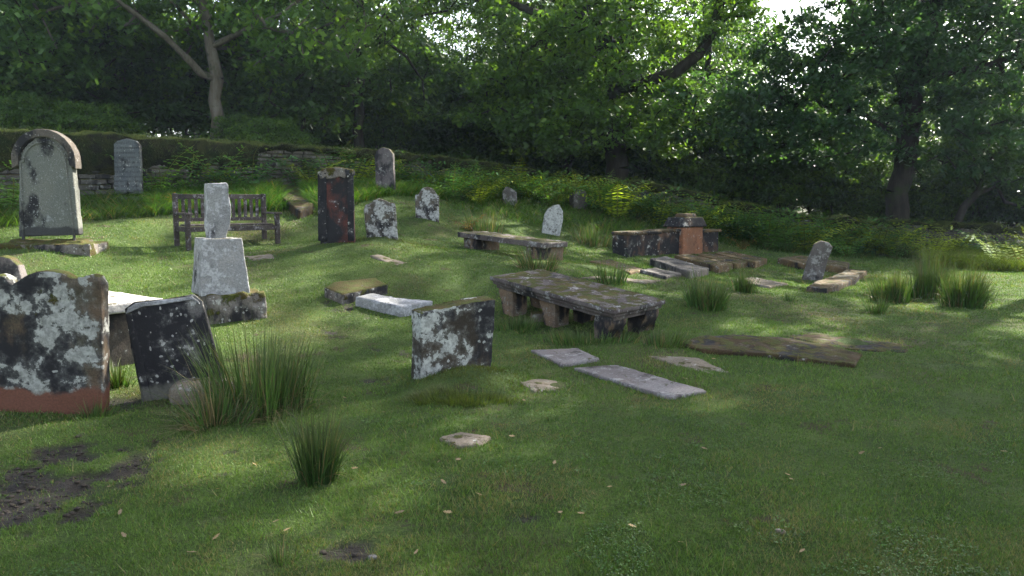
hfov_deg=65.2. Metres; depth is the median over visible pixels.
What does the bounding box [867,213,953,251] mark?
bracken fern
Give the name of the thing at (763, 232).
bracken fern
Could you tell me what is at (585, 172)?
leafy bush
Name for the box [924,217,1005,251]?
bracken fern
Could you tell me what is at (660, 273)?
flat gravestone
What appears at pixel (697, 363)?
flat gravestone
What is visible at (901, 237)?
bracken fern
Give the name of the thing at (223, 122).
leafy bush
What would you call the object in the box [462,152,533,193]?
bracken fern
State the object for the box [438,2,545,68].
woodland tree
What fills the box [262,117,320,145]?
leafy bush
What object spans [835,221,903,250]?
bracken fern
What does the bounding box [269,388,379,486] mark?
rush clump
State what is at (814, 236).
bracken fern
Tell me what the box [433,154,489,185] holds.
bracken fern
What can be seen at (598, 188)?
bracken fern
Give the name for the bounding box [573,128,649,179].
leafy bush
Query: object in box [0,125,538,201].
dry stone wall
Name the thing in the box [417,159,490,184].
bracken fern
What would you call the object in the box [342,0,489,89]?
woodland tree
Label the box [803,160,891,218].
leafy bush
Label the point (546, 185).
bracken fern
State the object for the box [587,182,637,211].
bracken fern
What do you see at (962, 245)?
bracken fern
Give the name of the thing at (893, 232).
bracken fern
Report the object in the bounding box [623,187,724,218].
bracken fern
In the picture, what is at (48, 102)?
leafy bush
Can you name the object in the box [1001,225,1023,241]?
bracken fern
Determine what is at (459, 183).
bracken fern
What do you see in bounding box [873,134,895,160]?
leafy bush
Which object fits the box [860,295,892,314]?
rush clump
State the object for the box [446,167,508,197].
bracken fern
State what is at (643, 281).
flat gravestone
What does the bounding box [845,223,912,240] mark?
bracken fern
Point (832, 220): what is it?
bracken fern
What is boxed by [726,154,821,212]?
leafy bush
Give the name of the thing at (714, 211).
bracken fern
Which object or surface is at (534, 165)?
leafy bush
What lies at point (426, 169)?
bracken fern
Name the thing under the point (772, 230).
bracken fern
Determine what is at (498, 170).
bracken fern
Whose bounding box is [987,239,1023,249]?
bracken fern
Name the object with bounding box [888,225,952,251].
bracken fern
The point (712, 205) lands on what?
bracken fern
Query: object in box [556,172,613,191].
bracken fern
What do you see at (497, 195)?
bracken fern
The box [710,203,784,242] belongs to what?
bracken fern
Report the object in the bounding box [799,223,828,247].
bracken fern
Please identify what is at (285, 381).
rush clump
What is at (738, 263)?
ledger stone
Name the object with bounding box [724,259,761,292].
rush clump
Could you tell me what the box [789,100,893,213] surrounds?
leafy bush
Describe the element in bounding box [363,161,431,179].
bracken fern
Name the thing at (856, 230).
bracken fern
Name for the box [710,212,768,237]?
bracken fern
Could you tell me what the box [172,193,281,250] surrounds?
garden bench
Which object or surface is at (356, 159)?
bracken fern
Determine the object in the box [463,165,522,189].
bracken fern
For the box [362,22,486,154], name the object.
leafy bush
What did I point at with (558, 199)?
bracken fern
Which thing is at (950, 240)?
bracken fern
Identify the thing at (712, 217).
bracken fern
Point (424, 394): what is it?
moss tuft
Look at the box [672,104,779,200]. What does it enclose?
leafy bush
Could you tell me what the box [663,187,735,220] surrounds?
bracken fern
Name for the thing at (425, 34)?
woodland tree
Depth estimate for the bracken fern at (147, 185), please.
15.81 m
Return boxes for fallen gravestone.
[324,278,387,304]
[355,293,432,316]
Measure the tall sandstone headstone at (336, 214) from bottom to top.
1.234 m
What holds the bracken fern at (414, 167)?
on the ground at (946, 404)
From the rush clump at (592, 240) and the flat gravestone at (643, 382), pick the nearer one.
the flat gravestone at (643, 382)
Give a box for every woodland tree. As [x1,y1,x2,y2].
[169,8,198,138]
[290,0,399,72]
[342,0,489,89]
[365,3,464,62]
[422,0,570,100]
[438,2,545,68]
[521,0,681,106]
[586,0,693,76]
[624,0,795,108]
[634,9,767,110]
[650,31,722,100]
[681,3,778,89]
[819,0,948,153]
[829,43,894,132]
[863,76,965,142]
[901,0,1023,213]
[952,64,1023,226]
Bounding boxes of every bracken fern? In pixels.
[0,160,18,187]
[0,178,19,209]
[0,186,19,208]
[100,145,198,193]
[143,169,201,191]
[152,166,209,185]
[160,167,236,189]
[176,140,265,182]
[177,163,240,182]
[181,155,239,187]
[203,155,277,184]
[204,167,275,188]
[212,145,292,185]
[265,148,364,183]
[270,157,331,186]
[284,140,371,173]
[290,150,366,176]
[325,154,395,181]
[327,154,374,178]
[334,146,405,180]
[346,145,373,167]
[351,147,422,178]
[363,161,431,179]
[364,153,426,180]
[370,161,423,181]
[396,156,445,180]
[397,163,460,184]
[412,161,497,199]
[412,167,439,181]
[416,168,465,184]
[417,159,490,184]
[418,166,487,199]
[420,171,485,196]
[429,170,473,183]
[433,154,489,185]
[443,175,503,195]
[444,175,512,203]
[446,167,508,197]
[448,214,485,229]
[455,170,520,200]
[461,185,500,204]
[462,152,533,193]
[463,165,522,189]
[466,162,524,191]
[477,156,541,192]
[477,186,514,199]
[485,167,554,195]
[485,169,538,180]
[488,169,553,197]
[489,172,542,199]
[498,174,552,199]
[500,170,563,199]
[511,175,574,204]
[516,168,562,193]
[517,168,584,195]
[520,167,567,199]
[521,190,549,202]
[522,170,576,195]
[527,174,576,194]
[533,172,583,197]
[533,184,582,204]
[535,186,579,204]
[542,173,605,190]
[544,169,613,198]
[544,183,593,201]
[554,175,651,213]
[555,179,623,208]
[556,169,632,207]
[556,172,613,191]
[566,177,643,205]
[573,178,643,210]
[573,180,630,208]
[580,175,638,195]
[581,181,669,220]
[586,196,648,217]
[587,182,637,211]
[587,183,639,211]
[588,181,675,210]
[604,208,646,220]
[609,194,677,218]
[614,183,681,219]
[616,188,693,221]
[616,190,675,219]
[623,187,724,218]
[627,203,671,220]
[632,207,675,221]
[634,206,698,227]
[636,200,690,225]
[638,201,713,216]
[639,179,721,210]
[643,190,730,223]
[645,198,721,216]
[648,200,714,222]
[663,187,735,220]
[673,206,740,228]
[674,192,726,221]
[674,198,737,228]
[683,194,770,231]
[689,201,755,236]
[692,201,739,234]
[693,201,779,232]
[703,206,795,240]
[704,202,794,226]
[708,209,799,240]
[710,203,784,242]
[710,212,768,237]
[717,207,812,244]
[719,206,803,242]
[721,212,805,246]
[725,209,797,243]
[726,237,753,249]
[728,215,795,244]
[733,207,804,249]
[735,210,814,248]
[757,216,837,245]
[762,223,823,247]
[770,209,848,252]
[779,210,834,230]
[780,221,854,237]
[786,224,837,245]
[790,208,887,250]
[792,213,867,240]
[794,210,843,232]
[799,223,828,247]
[809,213,895,252]
[809,219,876,246]
[811,222,882,256]
[813,216,900,243]
[814,227,877,250]
[822,223,884,254]
[834,218,917,251]
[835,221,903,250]
[840,219,918,243]
[843,240,885,254]
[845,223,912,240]
[848,234,898,254]
[850,223,936,255]
[853,222,923,254]
[860,212,948,239]
[860,218,933,257]
[866,238,907,253]
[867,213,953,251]
[882,228,928,255]
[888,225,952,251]
[893,223,985,253]
[894,240,930,257]
[898,235,950,257]
[906,232,969,249]
[922,233,974,251]
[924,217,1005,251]
[946,233,1014,249]
[949,226,1023,262]
[954,228,1023,254]
[958,241,1004,252]
[982,237,1023,250]
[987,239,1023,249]
[989,238,1023,254]
[994,242,1023,261]
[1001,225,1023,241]
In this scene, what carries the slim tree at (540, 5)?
on the ground at (946, 404)
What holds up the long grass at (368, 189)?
on the ground at (946, 404)
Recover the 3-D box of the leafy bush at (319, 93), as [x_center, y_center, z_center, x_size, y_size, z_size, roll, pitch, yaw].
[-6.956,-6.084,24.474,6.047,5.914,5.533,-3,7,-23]
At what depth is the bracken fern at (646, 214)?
20.66 m
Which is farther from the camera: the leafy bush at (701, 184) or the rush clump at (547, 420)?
the leafy bush at (701, 184)
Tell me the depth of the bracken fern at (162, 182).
15.73 m
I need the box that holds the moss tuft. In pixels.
[398,381,527,408]
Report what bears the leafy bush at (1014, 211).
on the ground at (946, 404)
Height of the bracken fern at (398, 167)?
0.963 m
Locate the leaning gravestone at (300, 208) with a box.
[277,185,313,218]
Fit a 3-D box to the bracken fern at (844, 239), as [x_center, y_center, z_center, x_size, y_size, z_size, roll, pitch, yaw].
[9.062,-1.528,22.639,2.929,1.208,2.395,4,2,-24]
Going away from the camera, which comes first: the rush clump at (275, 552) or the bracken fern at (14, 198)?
the rush clump at (275, 552)
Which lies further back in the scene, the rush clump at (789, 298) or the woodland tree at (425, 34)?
the woodland tree at (425, 34)
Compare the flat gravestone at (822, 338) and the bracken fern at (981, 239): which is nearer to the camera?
the flat gravestone at (822, 338)
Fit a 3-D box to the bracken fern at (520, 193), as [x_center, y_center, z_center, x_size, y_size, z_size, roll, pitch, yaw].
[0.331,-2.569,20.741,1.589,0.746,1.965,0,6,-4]
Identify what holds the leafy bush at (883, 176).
on the ground at (946, 404)
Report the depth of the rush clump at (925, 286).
13.13 m
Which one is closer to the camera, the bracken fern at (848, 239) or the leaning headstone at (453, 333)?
the leaning headstone at (453, 333)
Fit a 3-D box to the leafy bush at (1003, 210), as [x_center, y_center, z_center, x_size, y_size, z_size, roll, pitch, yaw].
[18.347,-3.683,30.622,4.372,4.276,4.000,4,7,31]
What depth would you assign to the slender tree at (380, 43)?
26.21 m
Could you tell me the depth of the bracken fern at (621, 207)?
20.54 m
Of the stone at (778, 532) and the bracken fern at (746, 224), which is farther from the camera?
the bracken fern at (746, 224)
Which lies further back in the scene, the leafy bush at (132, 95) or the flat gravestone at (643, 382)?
the leafy bush at (132, 95)
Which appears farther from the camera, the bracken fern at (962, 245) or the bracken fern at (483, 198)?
the bracken fern at (962, 245)
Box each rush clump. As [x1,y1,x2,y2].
[71,395,122,416]
[109,356,135,388]
[134,367,287,445]
[152,307,351,426]
[253,525,305,565]
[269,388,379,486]
[461,204,508,233]
[494,311,545,333]
[508,244,564,271]
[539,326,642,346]
[541,235,567,251]
[543,415,563,421]
[571,218,610,246]
[581,254,634,285]
[636,322,696,348]
[671,266,740,311]
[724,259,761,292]
[780,292,797,301]
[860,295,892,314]
[863,263,917,303]
[904,238,972,299]
[933,247,1006,308]
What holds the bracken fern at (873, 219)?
on the ground at (946, 404)
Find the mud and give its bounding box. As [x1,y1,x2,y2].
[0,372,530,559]
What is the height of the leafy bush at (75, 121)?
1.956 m
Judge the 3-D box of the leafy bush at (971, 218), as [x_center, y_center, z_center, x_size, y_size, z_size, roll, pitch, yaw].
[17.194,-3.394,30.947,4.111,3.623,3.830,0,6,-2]
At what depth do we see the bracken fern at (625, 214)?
20.48 m
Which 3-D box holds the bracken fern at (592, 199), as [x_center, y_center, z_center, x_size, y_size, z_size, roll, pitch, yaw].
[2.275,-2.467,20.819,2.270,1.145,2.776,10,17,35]
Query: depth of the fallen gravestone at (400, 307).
9.79 m
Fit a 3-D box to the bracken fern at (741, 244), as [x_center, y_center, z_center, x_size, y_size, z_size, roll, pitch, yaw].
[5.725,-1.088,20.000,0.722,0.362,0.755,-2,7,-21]
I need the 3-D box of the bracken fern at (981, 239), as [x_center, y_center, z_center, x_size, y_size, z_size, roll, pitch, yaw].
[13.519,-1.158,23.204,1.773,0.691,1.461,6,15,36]
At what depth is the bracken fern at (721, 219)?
21.57 m
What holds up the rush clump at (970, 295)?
on the ground at (946, 404)
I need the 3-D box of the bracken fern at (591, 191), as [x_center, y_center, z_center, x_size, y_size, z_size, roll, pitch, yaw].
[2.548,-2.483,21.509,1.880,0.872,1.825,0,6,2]
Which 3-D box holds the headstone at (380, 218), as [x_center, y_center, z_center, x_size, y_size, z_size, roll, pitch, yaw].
[-2.130,-1.063,13.027,0.545,0.785,0.140,-2,6,-14]
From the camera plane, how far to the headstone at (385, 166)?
17.42 m
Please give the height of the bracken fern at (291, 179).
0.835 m
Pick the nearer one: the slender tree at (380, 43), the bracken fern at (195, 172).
the bracken fern at (195, 172)
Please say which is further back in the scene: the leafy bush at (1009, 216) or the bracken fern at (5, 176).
the leafy bush at (1009, 216)
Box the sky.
[135,0,1014,199]
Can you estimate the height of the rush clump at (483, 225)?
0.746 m
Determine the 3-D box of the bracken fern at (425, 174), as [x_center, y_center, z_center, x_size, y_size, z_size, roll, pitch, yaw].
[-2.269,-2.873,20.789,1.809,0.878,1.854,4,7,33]
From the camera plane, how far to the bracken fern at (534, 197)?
20.68 m
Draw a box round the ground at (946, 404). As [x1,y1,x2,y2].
[0,178,1023,575]
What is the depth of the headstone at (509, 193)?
19.87 m
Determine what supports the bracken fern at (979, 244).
on the ground at (946, 404)
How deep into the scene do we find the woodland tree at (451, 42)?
30.64 m
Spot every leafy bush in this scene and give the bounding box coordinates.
[0,92,64,129]
[0,93,94,123]
[1,0,180,127]
[16,93,86,125]
[35,99,124,133]
[79,100,157,136]
[100,3,210,136]
[109,14,239,138]
[142,8,310,136]
[192,0,384,141]
[200,112,264,141]
[224,114,301,144]
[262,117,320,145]
[291,60,394,148]
[295,38,384,145]
[306,77,420,149]
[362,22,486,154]
[396,69,498,159]
[409,80,506,162]
[433,63,518,161]
[453,107,537,167]
[485,88,529,165]
[503,147,558,184]
[507,100,586,181]
[515,86,603,196]
[528,125,597,189]
[545,132,627,180]
[562,105,635,174]
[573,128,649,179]
[577,71,707,184]
[627,128,725,203]
[638,141,755,203]
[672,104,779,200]
[688,109,809,206]
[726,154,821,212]
[748,87,872,210]
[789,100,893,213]
[801,158,880,218]
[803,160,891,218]
[840,155,917,218]
[860,162,973,223]
[868,145,937,185]
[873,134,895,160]
[926,147,1023,224]
[935,156,1023,222]
[936,140,1023,223]
[951,125,1023,227]
[989,158,1023,225]
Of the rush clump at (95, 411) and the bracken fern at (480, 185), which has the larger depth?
the bracken fern at (480, 185)
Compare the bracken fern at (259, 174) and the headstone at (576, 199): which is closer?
the bracken fern at (259, 174)
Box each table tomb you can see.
[458,231,567,260]
[490,269,664,338]
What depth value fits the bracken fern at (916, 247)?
22.69 m
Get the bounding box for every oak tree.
[0,0,168,120]
[4,0,424,138]
[436,0,777,180]
[646,0,1023,224]
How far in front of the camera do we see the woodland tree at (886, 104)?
38.99 m
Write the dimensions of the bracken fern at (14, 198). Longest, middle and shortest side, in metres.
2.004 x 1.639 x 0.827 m
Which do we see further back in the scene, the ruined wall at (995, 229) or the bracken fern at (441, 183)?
the ruined wall at (995, 229)
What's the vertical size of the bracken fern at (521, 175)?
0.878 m
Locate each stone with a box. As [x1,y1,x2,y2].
[168,377,234,404]
[368,555,376,559]
[439,432,490,448]
[649,256,708,278]
[674,254,732,272]
[698,253,747,268]
[715,251,766,267]
[775,529,785,533]
[778,255,849,272]
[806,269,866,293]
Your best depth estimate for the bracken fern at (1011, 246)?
21.71 m
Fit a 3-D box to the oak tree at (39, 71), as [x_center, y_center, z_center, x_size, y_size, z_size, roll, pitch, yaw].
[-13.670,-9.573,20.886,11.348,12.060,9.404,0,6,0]
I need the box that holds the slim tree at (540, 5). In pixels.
[451,0,660,183]
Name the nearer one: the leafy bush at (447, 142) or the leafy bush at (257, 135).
the leafy bush at (257, 135)
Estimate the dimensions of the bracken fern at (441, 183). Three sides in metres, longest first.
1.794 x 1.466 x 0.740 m
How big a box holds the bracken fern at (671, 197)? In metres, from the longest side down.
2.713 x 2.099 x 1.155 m
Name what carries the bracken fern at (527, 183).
on the ground at (946, 404)
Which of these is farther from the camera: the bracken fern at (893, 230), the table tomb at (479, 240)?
the bracken fern at (893, 230)
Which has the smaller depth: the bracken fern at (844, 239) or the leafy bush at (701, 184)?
the bracken fern at (844, 239)
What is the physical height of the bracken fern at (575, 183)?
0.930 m
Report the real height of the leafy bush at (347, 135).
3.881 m
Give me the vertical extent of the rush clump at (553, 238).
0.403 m
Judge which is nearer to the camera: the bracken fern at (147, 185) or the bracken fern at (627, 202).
the bracken fern at (147, 185)
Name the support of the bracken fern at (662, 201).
on the ground at (946, 404)
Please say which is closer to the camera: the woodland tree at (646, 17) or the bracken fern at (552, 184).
the bracken fern at (552, 184)
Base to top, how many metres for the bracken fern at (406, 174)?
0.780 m
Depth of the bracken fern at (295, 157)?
18.03 m
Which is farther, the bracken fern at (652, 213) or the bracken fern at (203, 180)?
the bracken fern at (652, 213)
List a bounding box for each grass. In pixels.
[0,174,1023,271]
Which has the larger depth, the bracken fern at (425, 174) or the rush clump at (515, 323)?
the bracken fern at (425, 174)
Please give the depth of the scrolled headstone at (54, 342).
5.99 m
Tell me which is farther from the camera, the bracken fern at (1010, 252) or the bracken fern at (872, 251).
the bracken fern at (872, 251)
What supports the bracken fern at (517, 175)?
on the ground at (946, 404)
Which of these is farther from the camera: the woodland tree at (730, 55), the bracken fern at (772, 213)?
the woodland tree at (730, 55)
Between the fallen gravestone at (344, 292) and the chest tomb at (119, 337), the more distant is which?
the fallen gravestone at (344, 292)
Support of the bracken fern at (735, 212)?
on the ground at (946, 404)
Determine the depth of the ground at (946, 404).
5.53 m
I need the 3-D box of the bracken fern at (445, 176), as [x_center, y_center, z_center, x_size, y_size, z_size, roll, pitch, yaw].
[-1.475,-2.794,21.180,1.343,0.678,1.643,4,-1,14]
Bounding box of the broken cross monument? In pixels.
[191,183,266,323]
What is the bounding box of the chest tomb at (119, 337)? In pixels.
[108,291,161,367]
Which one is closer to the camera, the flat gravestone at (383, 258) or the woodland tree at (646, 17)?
the flat gravestone at (383, 258)
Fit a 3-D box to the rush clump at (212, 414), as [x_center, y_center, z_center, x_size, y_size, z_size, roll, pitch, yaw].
[-2.169,0.780,5.911,1.221,0.489,1.038,-4,7,-30]
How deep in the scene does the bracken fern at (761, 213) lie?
23.05 m
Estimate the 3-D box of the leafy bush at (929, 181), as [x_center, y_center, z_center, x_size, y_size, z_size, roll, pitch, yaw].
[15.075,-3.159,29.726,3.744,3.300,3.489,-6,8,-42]
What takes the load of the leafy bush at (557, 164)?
on the ground at (946, 404)
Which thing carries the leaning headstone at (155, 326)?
on the ground at (946, 404)
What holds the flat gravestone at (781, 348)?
on the ground at (946, 404)
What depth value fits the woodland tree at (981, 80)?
37.88 m
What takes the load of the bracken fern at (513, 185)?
on the ground at (946, 404)
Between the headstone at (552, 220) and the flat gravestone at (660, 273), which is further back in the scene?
the headstone at (552, 220)
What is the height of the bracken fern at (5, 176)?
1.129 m
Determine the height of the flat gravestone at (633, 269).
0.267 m
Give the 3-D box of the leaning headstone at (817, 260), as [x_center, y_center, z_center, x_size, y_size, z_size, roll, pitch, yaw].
[6.127,-0.486,16.101,0.572,0.938,0.211,2,7,18]
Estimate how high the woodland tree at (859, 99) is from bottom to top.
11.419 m
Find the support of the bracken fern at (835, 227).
on the ground at (946, 404)
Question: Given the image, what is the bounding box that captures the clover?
[0,234,1023,575]
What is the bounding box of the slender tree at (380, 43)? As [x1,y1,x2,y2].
[232,0,493,147]
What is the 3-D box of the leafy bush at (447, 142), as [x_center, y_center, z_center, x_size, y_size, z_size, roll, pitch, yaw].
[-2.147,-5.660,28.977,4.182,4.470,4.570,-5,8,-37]
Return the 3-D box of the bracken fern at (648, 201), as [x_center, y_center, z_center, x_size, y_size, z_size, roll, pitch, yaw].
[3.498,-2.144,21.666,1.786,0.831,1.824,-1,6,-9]
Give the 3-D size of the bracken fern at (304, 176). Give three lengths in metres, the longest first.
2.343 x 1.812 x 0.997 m
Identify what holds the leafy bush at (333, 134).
on the ground at (946, 404)
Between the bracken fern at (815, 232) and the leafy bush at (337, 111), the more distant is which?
the leafy bush at (337, 111)
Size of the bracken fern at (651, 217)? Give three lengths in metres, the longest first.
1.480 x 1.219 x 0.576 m
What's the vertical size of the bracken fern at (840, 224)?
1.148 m
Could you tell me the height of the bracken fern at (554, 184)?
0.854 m
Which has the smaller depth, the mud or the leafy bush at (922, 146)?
the mud
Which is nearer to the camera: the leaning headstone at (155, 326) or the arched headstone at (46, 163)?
the leaning headstone at (155, 326)
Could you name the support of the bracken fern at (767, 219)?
on the ground at (946, 404)
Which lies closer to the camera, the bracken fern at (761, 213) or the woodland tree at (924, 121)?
the bracken fern at (761, 213)
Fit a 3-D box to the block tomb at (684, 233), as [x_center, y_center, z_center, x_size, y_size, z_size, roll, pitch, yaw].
[3.606,-1.049,18.225,3.441,1.288,0.588,-5,8,-41]
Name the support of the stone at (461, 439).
on the ground at (946, 404)
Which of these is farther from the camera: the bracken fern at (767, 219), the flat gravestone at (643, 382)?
the bracken fern at (767, 219)
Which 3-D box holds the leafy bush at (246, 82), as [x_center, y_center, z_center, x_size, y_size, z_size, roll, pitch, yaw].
[-8.493,-5.865,24.055,4.944,5.284,5.403,-3,7,-22]
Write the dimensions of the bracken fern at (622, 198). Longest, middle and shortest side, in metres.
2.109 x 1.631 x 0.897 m
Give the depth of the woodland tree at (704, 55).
44.43 m
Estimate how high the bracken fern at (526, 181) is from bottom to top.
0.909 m
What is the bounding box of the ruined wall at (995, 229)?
[579,175,1023,246]
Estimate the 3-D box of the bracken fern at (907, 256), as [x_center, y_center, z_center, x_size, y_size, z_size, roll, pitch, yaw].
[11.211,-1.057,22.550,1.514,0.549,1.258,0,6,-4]
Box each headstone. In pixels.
[0,129,108,256]
[0,255,26,279]
[0,269,109,414]
[107,139,143,201]
[125,294,221,401]
[317,167,355,243]
[364,198,397,239]
[375,147,395,191]
[411,296,494,378]
[415,187,438,222]
[502,187,516,205]
[542,204,562,235]
[569,190,586,209]
[802,241,832,280]
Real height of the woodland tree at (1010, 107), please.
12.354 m
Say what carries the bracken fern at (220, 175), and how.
on the ground at (946, 404)
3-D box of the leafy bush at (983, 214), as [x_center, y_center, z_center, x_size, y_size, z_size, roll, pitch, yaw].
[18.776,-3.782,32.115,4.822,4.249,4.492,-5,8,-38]
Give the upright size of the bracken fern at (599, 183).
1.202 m
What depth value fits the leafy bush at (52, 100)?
23.03 m
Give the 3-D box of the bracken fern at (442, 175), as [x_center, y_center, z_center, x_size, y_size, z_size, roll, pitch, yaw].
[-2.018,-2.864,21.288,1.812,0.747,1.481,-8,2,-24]
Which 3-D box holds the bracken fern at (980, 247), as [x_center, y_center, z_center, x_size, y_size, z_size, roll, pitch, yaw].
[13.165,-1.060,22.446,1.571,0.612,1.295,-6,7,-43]
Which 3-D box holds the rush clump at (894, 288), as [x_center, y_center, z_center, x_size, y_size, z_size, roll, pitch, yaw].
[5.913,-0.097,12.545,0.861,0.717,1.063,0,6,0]
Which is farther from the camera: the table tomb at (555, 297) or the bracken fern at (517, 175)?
the bracken fern at (517, 175)
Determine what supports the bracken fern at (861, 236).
on the ground at (946, 404)
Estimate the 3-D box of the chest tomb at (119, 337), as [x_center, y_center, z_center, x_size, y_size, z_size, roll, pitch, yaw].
[-4.335,0.497,7.921,2.107,0.892,0.775,5,8,38]
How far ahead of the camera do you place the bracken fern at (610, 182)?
22.68 m
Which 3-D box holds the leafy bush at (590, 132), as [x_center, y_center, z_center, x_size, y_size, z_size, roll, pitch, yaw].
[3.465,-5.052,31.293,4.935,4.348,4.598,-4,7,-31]
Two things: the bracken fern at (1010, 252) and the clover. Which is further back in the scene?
the bracken fern at (1010, 252)
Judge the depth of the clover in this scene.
4.04 m
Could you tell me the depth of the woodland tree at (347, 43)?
35.20 m
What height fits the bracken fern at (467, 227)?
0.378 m
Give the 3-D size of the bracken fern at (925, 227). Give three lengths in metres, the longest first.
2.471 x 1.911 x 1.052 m
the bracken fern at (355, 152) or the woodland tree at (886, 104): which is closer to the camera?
the bracken fern at (355, 152)
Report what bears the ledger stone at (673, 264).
on the ground at (946, 404)
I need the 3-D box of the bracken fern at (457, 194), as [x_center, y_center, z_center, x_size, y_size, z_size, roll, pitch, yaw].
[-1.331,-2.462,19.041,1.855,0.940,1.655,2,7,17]
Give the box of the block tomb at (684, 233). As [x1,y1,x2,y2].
[611,213,721,256]
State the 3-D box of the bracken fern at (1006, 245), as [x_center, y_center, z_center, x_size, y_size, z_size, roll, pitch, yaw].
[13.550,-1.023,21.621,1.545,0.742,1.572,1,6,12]
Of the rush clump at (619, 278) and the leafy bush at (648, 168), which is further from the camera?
the leafy bush at (648, 168)
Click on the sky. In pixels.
(788, 5)
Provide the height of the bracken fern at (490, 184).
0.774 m
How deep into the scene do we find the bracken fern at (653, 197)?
21.72 m
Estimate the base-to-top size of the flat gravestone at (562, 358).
0.186 m
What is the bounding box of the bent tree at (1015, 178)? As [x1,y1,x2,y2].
[917,109,1023,222]
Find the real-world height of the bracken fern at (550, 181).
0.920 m
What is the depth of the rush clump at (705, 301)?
10.71 m
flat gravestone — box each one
[245,254,274,260]
[370,255,405,264]
[521,379,559,392]
[531,348,599,367]
[574,365,705,399]
[580,276,659,283]
[590,259,642,274]
[640,268,681,279]
[649,356,727,373]
[679,334,861,367]
[732,277,787,288]
[783,333,914,352]
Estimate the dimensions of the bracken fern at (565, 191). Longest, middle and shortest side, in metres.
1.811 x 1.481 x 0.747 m
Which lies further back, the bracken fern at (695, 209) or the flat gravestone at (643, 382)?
the bracken fern at (695, 209)
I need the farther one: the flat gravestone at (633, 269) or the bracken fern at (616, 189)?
the bracken fern at (616, 189)
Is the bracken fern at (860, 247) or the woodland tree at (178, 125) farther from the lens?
the woodland tree at (178, 125)
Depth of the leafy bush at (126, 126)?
20.51 m
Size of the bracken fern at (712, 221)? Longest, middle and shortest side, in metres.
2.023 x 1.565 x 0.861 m
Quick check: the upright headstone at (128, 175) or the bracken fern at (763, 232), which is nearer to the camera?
the upright headstone at (128, 175)
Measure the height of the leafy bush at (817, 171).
5.957 m
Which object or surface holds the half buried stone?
on the ground at (946, 404)
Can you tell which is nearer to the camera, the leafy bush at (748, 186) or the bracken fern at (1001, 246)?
the bracken fern at (1001, 246)
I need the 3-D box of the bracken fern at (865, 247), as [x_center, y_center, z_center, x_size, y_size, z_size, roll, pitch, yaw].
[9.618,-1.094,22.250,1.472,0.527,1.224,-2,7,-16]
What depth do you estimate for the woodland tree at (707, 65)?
32.56 m
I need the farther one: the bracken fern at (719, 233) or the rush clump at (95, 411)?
the bracken fern at (719, 233)
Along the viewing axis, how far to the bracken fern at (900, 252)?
22.05 m
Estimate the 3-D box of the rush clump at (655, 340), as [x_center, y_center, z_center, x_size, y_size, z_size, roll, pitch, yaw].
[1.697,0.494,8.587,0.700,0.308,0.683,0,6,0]
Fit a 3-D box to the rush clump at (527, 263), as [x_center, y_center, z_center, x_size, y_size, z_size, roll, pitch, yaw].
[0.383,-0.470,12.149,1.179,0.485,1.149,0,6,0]
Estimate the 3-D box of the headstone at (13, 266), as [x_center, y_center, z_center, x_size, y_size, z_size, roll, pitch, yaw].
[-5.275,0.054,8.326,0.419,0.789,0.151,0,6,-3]
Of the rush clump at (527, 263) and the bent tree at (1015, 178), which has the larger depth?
the bent tree at (1015, 178)
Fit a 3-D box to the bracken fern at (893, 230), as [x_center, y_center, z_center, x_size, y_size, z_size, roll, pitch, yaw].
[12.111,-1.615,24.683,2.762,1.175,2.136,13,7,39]
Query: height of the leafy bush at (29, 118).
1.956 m
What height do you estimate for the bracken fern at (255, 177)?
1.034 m
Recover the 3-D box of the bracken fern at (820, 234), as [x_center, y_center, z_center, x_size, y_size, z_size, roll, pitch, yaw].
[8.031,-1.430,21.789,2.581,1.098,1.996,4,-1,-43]
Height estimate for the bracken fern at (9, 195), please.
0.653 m
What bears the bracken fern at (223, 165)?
on the ground at (946, 404)
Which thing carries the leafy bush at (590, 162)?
on the ground at (946, 404)
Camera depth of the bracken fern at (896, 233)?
22.83 m
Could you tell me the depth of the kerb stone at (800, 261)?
18.00 m
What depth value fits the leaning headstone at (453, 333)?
7.22 m
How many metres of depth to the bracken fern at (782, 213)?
22.63 m
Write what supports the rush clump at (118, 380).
on the ground at (946, 404)
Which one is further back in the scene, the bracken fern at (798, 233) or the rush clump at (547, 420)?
the bracken fern at (798, 233)
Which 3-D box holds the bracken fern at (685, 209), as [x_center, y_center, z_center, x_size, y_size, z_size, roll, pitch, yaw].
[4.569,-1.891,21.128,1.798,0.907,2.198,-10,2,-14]
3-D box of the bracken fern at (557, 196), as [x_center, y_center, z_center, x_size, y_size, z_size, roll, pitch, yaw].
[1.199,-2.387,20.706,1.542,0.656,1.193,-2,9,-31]
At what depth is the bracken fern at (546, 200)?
20.56 m
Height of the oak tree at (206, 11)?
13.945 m
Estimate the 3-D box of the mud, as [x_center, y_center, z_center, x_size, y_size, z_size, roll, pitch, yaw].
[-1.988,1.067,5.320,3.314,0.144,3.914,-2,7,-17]
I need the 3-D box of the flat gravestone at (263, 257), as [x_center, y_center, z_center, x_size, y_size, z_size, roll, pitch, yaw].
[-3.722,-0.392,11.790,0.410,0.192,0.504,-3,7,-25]
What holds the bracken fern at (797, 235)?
on the ground at (946, 404)
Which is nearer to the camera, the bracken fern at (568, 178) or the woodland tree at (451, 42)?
the bracken fern at (568, 178)
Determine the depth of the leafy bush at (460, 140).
28.48 m
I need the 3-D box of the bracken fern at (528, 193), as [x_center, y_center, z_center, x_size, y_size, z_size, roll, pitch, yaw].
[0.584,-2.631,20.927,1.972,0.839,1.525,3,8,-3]
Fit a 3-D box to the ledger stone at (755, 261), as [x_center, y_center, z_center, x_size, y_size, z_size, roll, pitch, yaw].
[5.128,-0.590,18.028,1.087,0.419,1.060,5,8,36]

